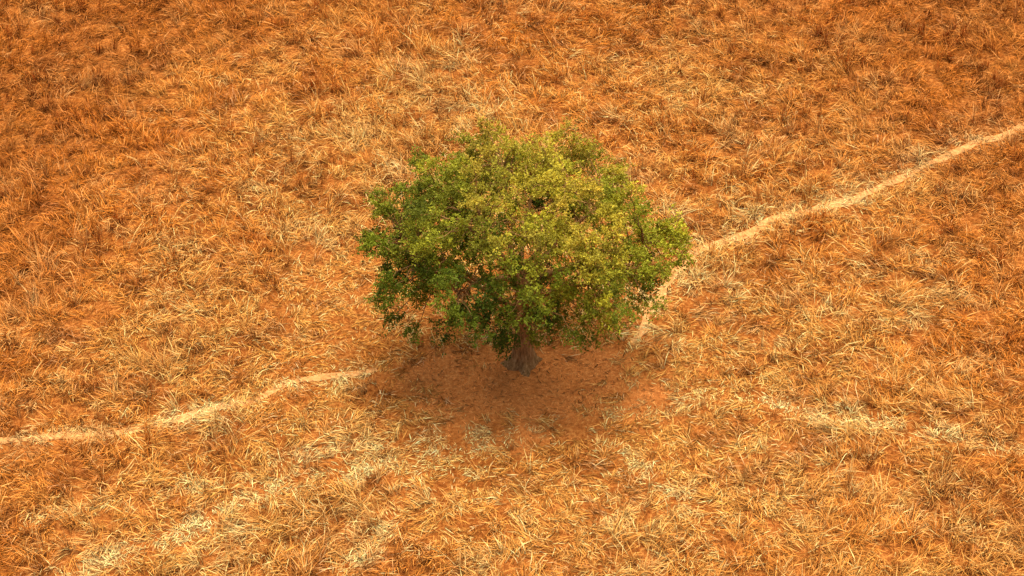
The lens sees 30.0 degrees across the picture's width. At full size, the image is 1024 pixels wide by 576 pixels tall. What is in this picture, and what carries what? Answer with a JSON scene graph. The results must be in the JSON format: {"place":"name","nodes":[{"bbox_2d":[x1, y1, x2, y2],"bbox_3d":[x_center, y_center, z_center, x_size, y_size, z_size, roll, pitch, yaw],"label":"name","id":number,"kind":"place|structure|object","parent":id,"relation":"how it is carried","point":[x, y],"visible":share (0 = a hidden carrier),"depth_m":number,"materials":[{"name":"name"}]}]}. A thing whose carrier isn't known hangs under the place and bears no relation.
{"place":"outdoors","nodes":[
{"label":"outdoors","id":0,"kind":"place"},
{"bbox_2d":[0,0,1023,575],"bbox_3d":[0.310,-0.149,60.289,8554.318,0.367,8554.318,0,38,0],"label":"ground","id":1,"kind":"structure","parent":0,"point":[576,428],"depth_m":58.19,"materials":[{"name":"orange plant"}]},
{"bbox_2d":[0,368,376,443],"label":"footpath","id":2,"kind":"structure","parent":1,"relation":"on","point":[325,376],"depth_m":55.65,"materials":[{"name":"beige soil"}]},
{"bbox_2d":[352,111,695,376],"bbox_3d":[0.362,-0.679,54.768,9.888,8.015,7.997,0,38,0],"label":"lone tree","id":3,"kind":"object","parent":1,"relation":"on","point":[569,197],"visible":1,"depth_m":53.09,"materials":[{"name":"green plant"}]},
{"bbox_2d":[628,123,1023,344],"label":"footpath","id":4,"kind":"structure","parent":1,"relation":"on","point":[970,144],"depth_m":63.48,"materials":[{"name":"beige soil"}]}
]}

